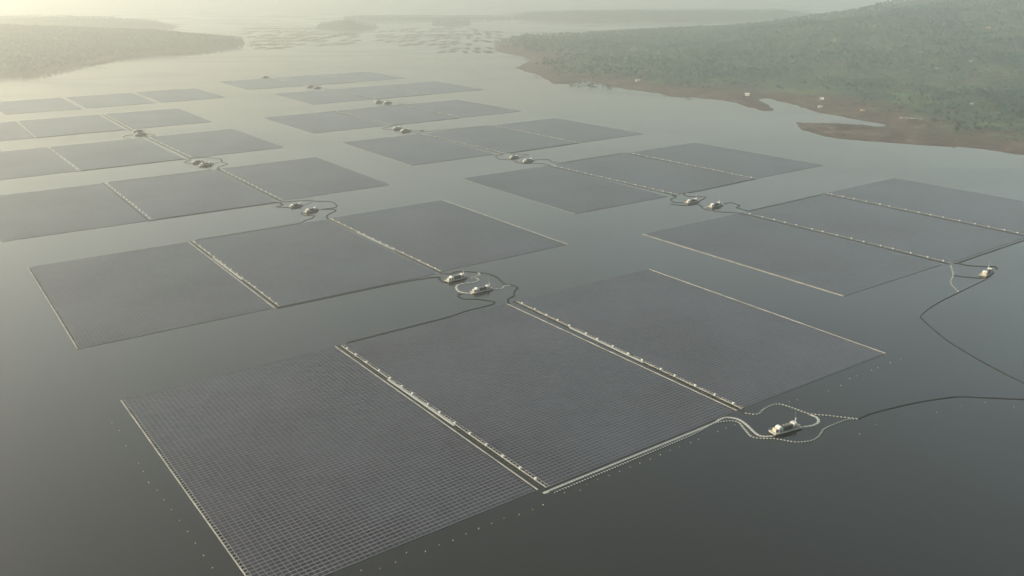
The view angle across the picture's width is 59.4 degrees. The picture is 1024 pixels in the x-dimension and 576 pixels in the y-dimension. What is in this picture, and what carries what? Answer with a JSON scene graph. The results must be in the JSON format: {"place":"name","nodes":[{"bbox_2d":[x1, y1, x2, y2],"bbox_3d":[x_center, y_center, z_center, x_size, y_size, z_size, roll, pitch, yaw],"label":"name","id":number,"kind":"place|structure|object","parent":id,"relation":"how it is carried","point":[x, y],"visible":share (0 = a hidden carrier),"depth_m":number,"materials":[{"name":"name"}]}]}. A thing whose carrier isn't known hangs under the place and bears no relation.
{"place":"outdoors","nodes":[
{"label":"outdoors","id":0,"kind":"place"},
{"bbox_2d":[0,0,166,1],"label":"sky","id":1,"kind":"structure","parent":0,"point":[0,0],"materials":[{"name":"grey"}]},
{"bbox_2d":[0,17,178,31],"bbox_3d":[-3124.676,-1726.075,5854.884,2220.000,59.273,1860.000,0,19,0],"label":"hills","id":2,"kind":"structure","parent":0,"point":[116,25],"depth_m":5394.11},
{"bbox_2d":[0,27,244,76],"bbox_3d":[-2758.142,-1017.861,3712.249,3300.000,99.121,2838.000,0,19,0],"label":"hills","id":3,"kind":"structure","parent":0,"point":[17,68],"depth_m":3547.38,"materials":[{"name":"green plant"}]},
{"bbox_2d":[0,24,242,73],"bbox_3d":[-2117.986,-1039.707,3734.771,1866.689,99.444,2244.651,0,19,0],"label":"forest","id":4,"kind":"object","parent":3,"relation":"on","point":[84,32],"visible":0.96,"depth_m":3693.20,"materials":[{"name":"green plant"}]},
{"bbox_2d":[315,22,377,29],"bbox_3d":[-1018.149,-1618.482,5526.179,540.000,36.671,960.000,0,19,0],"label":"hills","id":5,"kind":"structure","parent":0,"point":[343,27],"depth_m":5297.11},
{"bbox_2d":[344,17,511,21],"bbox_3d":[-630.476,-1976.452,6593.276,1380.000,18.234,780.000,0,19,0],"label":"hills","id":6,"kind":"structure","parent":0,"point":[418,19],"depth_m":6498.44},
{"bbox_2d":[432,21,470,25],"bbox_3d":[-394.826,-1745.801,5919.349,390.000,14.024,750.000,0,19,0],"label":"hills","id":7,"kind":"structure","parent":0,"point":[446,24],"depth_m":5760.58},
{"bbox_2d":[0,0,1023,575],"bbox_3d":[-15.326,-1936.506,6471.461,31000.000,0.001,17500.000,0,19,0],"label":"water","id":8,"kind":"structure","parent":0,"point":[922,488],"depth_m":706.39,"materials":[{"name":"black liquid"}]},
{"bbox_2d":[0,121,32,140],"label":"solar platform","id":9,"kind":"structure","parent":8,"relation":"on","point":[13,130],"depth_m":1671.06,"materials":[{"name":"grey glass"}]},
{"bbox_2d":[0,147,76,179],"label":"solar platform","id":10,"kind":"structure","parent":8,"relation":"on","point":[29,162],"depth_m":1376.77,"materials":[{"name":"grey glass"}]},
{"bbox_2d":[0,98,80,114],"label":"solar platform","id":11,"kind":"structure","parent":8,"relation":"on","point":[31,106],"depth_m":2027.70,"materials":[{"name":"grey glass"}]},
{"bbox_2d":[17,115,124,137],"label":"solar platform","id":12,"kind":"structure","parent":8,"relation":"on","point":[49,127],"depth_m":1744.06,"materials":[{"name":"grey glass"}]},
{"bbox_2d":[0,183,147,241],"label":"solar platform","id":13,"kind":"structure","parent":8,"relation":"on","point":[48,212],"depth_m":1083.07,"materials":[{"name":"grey glass"}]},
{"bbox_2d":[38,130,132,137],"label":"floating cable line","id":14,"kind":"object","parent":8,"relation":"on","point":[83,133],"visible":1,"depth_m":1653.51,"materials":[{"name":"grey plastic"}]},
{"bbox_2d":[66,93,155,107],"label":"solar platform","id":15,"kind":"structure","parent":8,"relation":"on","point":[105,100],"depth_m":2119.37,"materials":[{"name":"grey glass"}]},
{"bbox_2d":[50,138,183,170],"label":"solar platform","id":16,"kind":"structure","parent":8,"relation":"on","point":[99,155],"depth_m":1451.91,"materials":[{"name":"grey glass"}]},
{"bbox_2d":[103,183,149,220],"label":"floating cable line","id":17,"kind":"object","parent":8,"relation":"on","point":[128,203],"visible":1,"depth_m":1123.27,"materials":[{"name":"grey plastic"}]},
{"bbox_2d":[83,159,192,170],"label":"floating cable line","id":18,"kind":"object","parent":8,"relation":"on","point":[144,163],"visible":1,"depth_m":1370.65,"materials":[{"name":"grey plastic"}]},
{"bbox_2d":[28,242,274,348],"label":"solar platform","id":19,"kind":"structure","parent":8,"relation":"on","point":[99,300],"depth_m":796.45,"materials":[{"name":"grey glass"}]},
{"bbox_2d":[105,108,210,128],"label":"solar platform","id":20,"kind":"structure","parent":8,"relation":"on","point":[153,118],"depth_m":1830.03,"materials":[{"name":"grey glass"}]},
{"bbox_2d":[113,166,210,181],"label":"floating cable line","id":21,"kind":"object","parent":8,"relation":"on","point":[166,175],"visible":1,"depth_m":1291.96,"materials":[{"name":"grey plastic"}]},
{"bbox_2d":[146,137,190,158],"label":"floating cable line","id":22,"kind":"object","parent":8,"relation":"on","point":[169,148],"visible":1,"depth_m":1496.12,"materials":[{"name":"grey plastic"}]},
{"bbox_2d":[135,88,225,102],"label":"solar platform","id":23,"kind":"structure","parent":8,"relation":"on","point":[162,96],"depth_m":2205.78,"materials":[{"name":"grey glass"}]},
{"bbox_2d":[107,170,276,219],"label":"solar platform","id":24,"kind":"structure","parent":8,"relation":"on","point":[161,197],"depth_m":1170.52,"materials":[{"name":"grey glass"}]},
{"bbox_2d":[191,159,203,163],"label":"inverter barge","id":25,"kind":"object","parent":8,"relation":"on","point":[197,161],"visible":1,"depth_m":1375.81,"materials":[{"name":"grey metal"}]},
{"bbox_2d":[198,157,212,165],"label":"inverter barge","id":26,"kind":"object","parent":8,"relation":"on","point":[206,163],"visible":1,"depth_m":1355.97,"materials":[{"name":"grey metal"}]},
{"bbox_2d":[199,157,227,169],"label":"floating cable line","id":27,"kind":"object","parent":8,"relation":"on","point":[215,158],"visible":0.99,"depth_m":1391.69,"materials":[{"name":"grey plastic"}]},
{"bbox_2d":[150,129,283,157],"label":"solar platform","id":28,"kind":"structure","parent":8,"relation":"on","point":[210,143],"depth_m":1542.06,"materials":[{"name":"grey glass"}]},
{"bbox_2d":[150,202,289,220],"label":"floating cable line","id":29,"kind":"object","parent":8,"relation":"on","point":[227,209],"visible":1,"depth_m":1089.66,"materials":[{"name":"grey plastic"}]},
{"bbox_2d":[190,241,278,307],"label":"floating cable line","id":30,"kind":"object","parent":8,"relation":"on","point":[237,277],"visible":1,"depth_m":827.46,"materials":[{"name":"grey plastic"}]},
{"bbox_2d":[217,169,279,200],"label":"floating cable line","id":31,"kind":"object","parent":8,"relation":"on","point":[249,185],"visible":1,"depth_m":1218.30,"materials":[{"name":"grey plastic"}]},
{"bbox_2d":[197,212,314,239],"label":"floating cable line","id":32,"kind":"object","parent":8,"relation":"on","point":[266,228],"visible":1,"depth_m":1006.28,"materials":[{"name":"grey plastic"}]},
{"bbox_2d":[221,78,301,89],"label":"solar platform","id":33,"kind":"structure","parent":8,"relation":"on","point":[254,84],"depth_m":2433.64,"materials":[{"name":"grey glass"}]},
{"bbox_2d":[288,203,302,207],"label":"inverter barge","id":34,"kind":"object","parent":8,"relation":"on","point":[295,205],"visible":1,"depth_m":1100.70,"materials":[{"name":"grey metal"}]},
{"bbox_2d":[221,157,389,199],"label":"solar platform","id":35,"kind":"structure","parent":8,"relation":"on","point":[298,178],"depth_m":1260.77,"materials":[{"name":"grey glass"}]},
{"bbox_2d":[281,200,337,209],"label":"floating cable line","id":36,"kind":"object","parent":8,"relation":"on","point":[316,201],"visible":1,"depth_m":1126.31,"materials":[{"name":"grey plastic"}]},
{"bbox_2d":[303,207,318,212],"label":"inverter barge","id":37,"kind":"object","parent":8,"relation":"on","point":[311,209],"visible":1,"depth_m":1077.46,"materials":[{"name":"grey metal"}]},
{"bbox_2d":[193,220,434,306],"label":"solar platform","id":38,"kind":"structure","parent":8,"relation":"on","point":[291,264],"depth_m":882.64,"materials":[{"name":"grey glass"}]},
{"bbox_2d":[273,75,355,85],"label":"solar platform","id":39,"kind":"structure","parent":8,"relation":"on","point":[312,80],"depth_m":2521.03,"materials":[{"name":"grey glass"}]},
{"bbox_2d":[275,90,371,103],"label":"solar platform","id":40,"kind":"structure","parent":8,"relation":"on","point":[320,96],"depth_m":2156.97,"materials":[{"name":"grey glass"}]},
{"bbox_2d":[264,111,385,132],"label":"solar platform","id":41,"kind":"structure","parent":8,"relation":"on","point":[321,122],"depth_m":1762.90,"materials":[{"name":"grey glass"}]},
{"bbox_2d":[121,346,537,575],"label":"solar platform","id":42,"kind":"structure","parent":8,"relation":"on","point":[324,462],"depth_m":512.16,"materials":[{"name":"grey glass"}]},
{"bbox_2d":[324,209,336,218],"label":"floating cable line","id":43,"kind":"object","parent":8,"relation":"on","point":[330,213],"visible":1,"depth_m":1076.02,"materials":[{"name":"grey plastic"}]},
{"bbox_2d":[277,276,446,308],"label":"floating cable line","id":44,"kind":"object","parent":8,"relation":"on","point":[439,279],"visible":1,"depth_m":801.09,"materials":[{"name":"grey plastic"}]},
{"bbox_2d":[324,72,403,81],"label":"solar platform","id":45,"kind":"structure","parent":8,"relation":"on","point":[362,76],"depth_m":2611.01,"materials":[{"name":"grey glass"}]},
{"bbox_2d":[332,85,428,98],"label":"solar platform","id":46,"kind":"structure","parent":8,"relation":"on","point":[379,92],"depth_m":2236.46,"materials":[{"name":"grey glass"}]},
{"bbox_2d":[327,218,438,271],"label":"floating cable line","id":47,"kind":"object","parent":8,"relation":"on","point":[387,247],"visible":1,"depth_m":920.40,"materials":[{"name":"grey plastic"}]},
{"bbox_2d":[336,105,456,124],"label":"solar platform","id":48,"kind":"structure","parent":8,"relation":"on","point":[395,115],"depth_m":1853.95,"materials":[{"name":"grey glass"}]},
{"bbox_2d":[399,128,410,131],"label":"inverter barge","id":49,"kind":"object","parent":8,"relation":"on","point":[405,130],"visible":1,"depth_m":1648.60,"materials":[{"name":"grey metal"}]},
{"bbox_2d":[341,134,494,164],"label":"solar platform","id":50,"kind":"structure","parent":8,"relation":"on","point":[415,149],"depth_m":1470.37,"materials":[{"name":"grey glass"}]},
{"bbox_2d":[382,118,456,129],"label":"floating cable line","id":51,"kind":"object","parent":8,"relation":"on","point":[417,122],"visible":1,"depth_m":1740.76,"materials":[{"name":"grey plastic"}]},
{"bbox_2d":[346,293,494,342],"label":"floating cable line","id":52,"kind":"object","parent":8,"relation":"on","point":[429,321],"visible":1,"depth_m":728.87,"materials":[{"name":"grey plastic"}]},
{"bbox_2d":[388,81,483,93],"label":"solar platform","id":53,"kind":"structure","parent":8,"relation":"on","point":[435,87],"depth_m":2325.20,"materials":[{"name":"grey glass"}]},
{"bbox_2d":[337,345,546,490],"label":"floating cable line","id":54,"kind":"object","parent":8,"relation":"on","point":[518,471],"visible":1,"depth_m":543.98,"materials":[{"name":"grey plastic"}]},
{"bbox_2d":[329,200,567,271],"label":"solar platform","id":55,"kind":"structure","parent":8,"relation":"on","point":[441,235],"depth_m":973.56,"materials":[{"name":"grey glass"}]},
{"bbox_2d":[445,271,467,282],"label":"inverter barge","id":56,"kind":"object","parent":8,"relation":"on","point":[460,276],"visible":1,"depth_m":825.17,"materials":[{"name":"grey metal"}]},
{"bbox_2d":[403,100,519,117],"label":"solar platform","id":57,"kind":"structure","parent":8,"relation":"on","point":[460,108],"depth_m":1939.11,"materials":[{"name":"grey glass"}]},
{"bbox_2d":[421,134,502,153],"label":"floating cable line","id":58,"kind":"object","parent":8,"relation":"on","point":[462,144],"visible":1,"depth_m":1517.15,"materials":[{"name":"grey plastic"}]},
{"bbox_2d":[455,283,471,293],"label":"floating cable line","id":59,"kind":"object","parent":8,"relation":"on","point":[456,287],"visible":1,"depth_m":800.07,"materials":[{"name":"white plastic"}]},
{"bbox_2d":[439,271,518,303],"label":"floating cable line","id":60,"kind":"object","parent":8,"relation":"on","point":[517,287],"visible":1,"depth_m":824.59,"materials":[{"name":"grey plastic"}]},
{"bbox_2d":[470,277,493,293],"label":"inverter barge","id":61,"kind":"object","parent":8,"relation":"on","point":[475,290],"visible":1,"depth_m":794.41,"materials":[{"name":"grey metal"}]},
{"bbox_2d":[423,126,574,152],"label":"solar platform","id":62,"kind":"structure","parent":8,"relation":"on","point":[499,139],"depth_m":1559.13,"materials":[{"name":"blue glass"}]},
{"bbox_2d":[522,157,533,161],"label":"inverter barge","id":63,"kind":"object","parent":8,"relation":"on","point":[527,160],"visible":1,"depth_m":1365.27,"materials":[{"name":"grey metal"}]},
{"bbox_2d":[341,304,736,487],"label":"solar platform","id":64,"kind":"structure","parent":8,"relation":"on","point":[546,403],"depth_m":601.21,"materials":[{"name":"grey glass"}]},
{"bbox_2d":[510,143,577,157],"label":"floating cable line","id":65,"kind":"object","parent":8,"relation":"on","point":[540,148],"visible":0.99,"depth_m":1461.89,"materials":[{"name":"grey plastic"}]},
{"bbox_2d":[462,166,666,213],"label":"solar platform","id":66,"kind":"structure","parent":8,"relation":"on","point":[568,191],"depth_m":1181.50,"materials":[{"name":"blue glass"}]},
{"bbox_2d":[494,118,642,142],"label":"solar platform","id":67,"kind":"structure","parent":8,"relation":"on","point":[573,131],"depth_m":1645.54,"materials":[{"name":"blue glass"}]},
{"bbox_2d":[536,153,622,162],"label":"floating cable line","id":68,"kind":"object","parent":8,"relation":"on","point":[574,160],"visible":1,"depth_m":1380.47,"materials":[{"name":"grey plastic"}]},
{"bbox_2d":[547,165,676,195],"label":"floating cable line","id":69,"kind":"object","parent":8,"relation":"on","point":[612,180],"visible":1,"depth_m":1230.50,"materials":[{"name":"grey plastic"}]},
{"bbox_2d":[513,301,742,411],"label":"floating cable line","id":70,"kind":"object","parent":8,"relation":"on","point":[638,361],"visible":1,"depth_m":637.61,"materials":[{"name":"grey plastic"}]},
{"bbox_2d":[552,153,751,194],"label":"solar platform","id":71,"kind":"structure","parent":8,"relation":"on","point":[670,177],"depth_m":1273.69,"materials":[{"name":"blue glass"}]},
{"bbox_2d":[543,417,772,493],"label":"floating cable line","id":72,"kind":"object","parent":8,"relation":"on","point":[635,455],"visible":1,"depth_m":523.83,"materials":[{"name":"white plastic"}]},
{"bbox_2d":[627,153,755,179],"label":"floating cable line","id":73,"kind":"object","parent":8,"relation":"on","point":[683,164],"visible":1,"depth_m":1333.88,"materials":[{"name":"grey plastic"}]},
{"bbox_2d":[684,193,699,203],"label":"inverter barge","id":74,"kind":"object","parent":8,"relation":"on","point":[689,201],"visible":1,"depth_m":1105.77,"materials":[{"name":"grey metal"}]},
{"bbox_2d":[516,269,885,408],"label":"solar platform","id":75,"kind":"structure","parent":8,"relation":"on","point":[736,353],"depth_m":691.61,"materials":[{"name":"grey glass"}]},
{"bbox_2d":[554,418,857,492],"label":"floating cable line","id":76,"kind":"object","parent":8,"relation":"on","point":[747,432],"visible":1,"depth_m":533.76,"materials":[{"name":"black plastic"}]},
{"bbox_2d":[672,204,743,213],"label":"floating cable line","id":77,"kind":"object","parent":8,"relation":"on","point":[707,209],"visible":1,"depth_m":1076.71,"materials":[{"name":"grey plastic"}]},
{"bbox_2d":[708,196,722,207],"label":"inverter barge","id":78,"kind":"object","parent":8,"relation":"on","point":[716,204],"visible":1,"depth_m":1084.97,"materials":[{"name":"grey metal"}]},
{"bbox_2d":[684,179,754,201],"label":"floating cable line","id":79,"kind":"object","parent":8,"relation":"on","point":[711,188],"visible":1,"depth_m":1168.33,"materials":[{"name":"grey plastic"}]},
{"bbox_2d":[631,143,821,178],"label":"solar platform","id":80,"kind":"structure","parent":8,"relation":"on","point":[742,163],"depth_m":1362.88,"materials":[{"name":"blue glass"}]},
{"bbox_2d":[724,194,821,210],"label":"floating cable line","id":81,"kind":"object","parent":8,"relation":"on","point":[771,205],"visible":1,"depth_m":1096.41,"materials":[{"name":"grey plastic"}]},
{"bbox_2d":[768,413,801,435],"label":"inverter barge","id":82,"kind":"object","parent":8,"relation":"on","point":[792,425],"visible":1,"depth_m":544.13,"materials":[{"name":"grey metal"}]},
{"bbox_2d":[642,213,940,295],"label":"solar platform","id":83,"kind":"structure","parent":8,"relation":"on","point":[833,265],"depth_m":897.48,"materials":[{"name":"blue glass"}]},
{"bbox_2d":[743,403,854,418],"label":"floating cable line","id":84,"kind":"object","parent":8,"relation":"on","point":[763,409],"visible":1,"depth_m":568.01,"materials":[{"name":"black plastic"}]},
{"bbox_2d":[802,414,819,427],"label":"floating cable line","id":85,"kind":"object","parent":8,"relation":"on","point":[818,421],"visible":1,"depth_m":554.78,"materials":[{"name":"white plastic"}]},
{"bbox_2d":[745,214,951,264],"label":"floating cable line","id":86,"kind":"object","parent":8,"relation":"on","point":[850,239],"visible":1,"depth_m":940.23,"materials":[{"name":"grey plastic"}]},
{"bbox_2d":[745,195,1023,262],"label":"solar platform","id":87,"kind":"structure","parent":8,"relation":"on","point":[935,238],"depth_m":987.06,"materials":[{"name":"blue glass"}]},
{"bbox_2d":[822,193,1023,235],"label":"floating cable line","id":88,"kind":"object","parent":8,"relation":"on","point":[924,214],"visible":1,"depth_m":1039.56,"materials":[{"name":"grey plastic"}]},
{"bbox_2d":[827,178,1023,233],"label":"solar platform","id":89,"kind":"structure","parent":8,"relation":"on","point":[1006,214],"depth_m":1098.37,"materials":[{"name":"blue glass"}]},
{"bbox_2d":[858,396,1023,418],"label":"floating cable line","id":90,"kind":"object","parent":8,"relation":"on","point":[936,399],"visible":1,"depth_m":583.70,"materials":[{"name":"grey plastic"}]},
{"bbox_2d":[950,264,958,291],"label":"floating cable line","id":91,"kind":"object","parent":8,"relation":"on","point":[952,278],"visible":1,"depth_m":818.92,"materials":[{"name":"grey plastic"}]},
{"bbox_2d":[920,280,1023,382],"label":"floating cable line","id":92,"kind":"object","parent":8,"relation":"on","point":[952,343],"visible":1,"depth_m":695.61,"materials":[{"name":"grey plastic"}]},
{"bbox_2d":[979,262,994,276],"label":"inverter barge","id":93,"kind":"object","parent":8,"relation":"on","point":[988,271],"visible":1,"depth_m":827.77,"materials":[{"name":"grey metal"}]},
{"bbox_2d":[954,240,1023,268],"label":"floating cable line","id":94,"kind":"object","parent":8,"relation":"on","point":[984,254],"visible":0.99,"depth_m":880.16,"materials":[{"name":"grey plastic"}]},
{"bbox_2d":[512,11,807,19],"bbox_3d":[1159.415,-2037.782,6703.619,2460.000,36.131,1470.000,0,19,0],"label":"hills","id":95,"kind":"structure","parent":0,"point":[667,17],"depth_m":6357.38,"materials":[{"name":"green plant"}]},
{"bbox_2d":[0,8,808,30],"bbox_3d":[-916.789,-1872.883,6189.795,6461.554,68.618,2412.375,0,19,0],"label":"forest","id":96,"kind":"object","parent":95,"relation":"on","point":[654,11],"visible":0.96,"depth_m":6342.44,"materials":[{"name":"green plant"}]},
{"bbox_2d":[494,0,1023,154],"bbox_3d":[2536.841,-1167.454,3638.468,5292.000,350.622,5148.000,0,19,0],"label":"hills","id":97,"kind":"structure","parent":0,"point":[896,129],"depth_m":2296.01,"materials":[{"name":"green plant"}]},
{"bbox_2d":[501,0,1023,78],"bbox_3d":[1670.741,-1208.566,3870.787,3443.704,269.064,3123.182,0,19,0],"label":"forest","id":98,"kind":"object","parent":97,"relation":"on","point":[718,30],"visible":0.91,"depth_m":3069.41,"materials":[{"name":"green plant"}]},
{"bbox_2d":[530,59,1022,147],"bbox_3d":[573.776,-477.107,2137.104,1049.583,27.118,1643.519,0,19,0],"label":"undergrowth","id":99,"kind":"object","parent":97,"relation":"on","point":[825,96],"visible":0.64,"depth_m":2049.20,"materials":[{"name":"green plant"}]},
{"bbox_2d":[616,50,1023,108],"bbox_3d":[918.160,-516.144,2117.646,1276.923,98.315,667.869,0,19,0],"label":"forest","id":100,"kind":"object","parent":97,"relation":"on","point":[1001,58],"visible":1,"depth_m":2203.66,"materials":[{"name":"green plant"}]}
]}

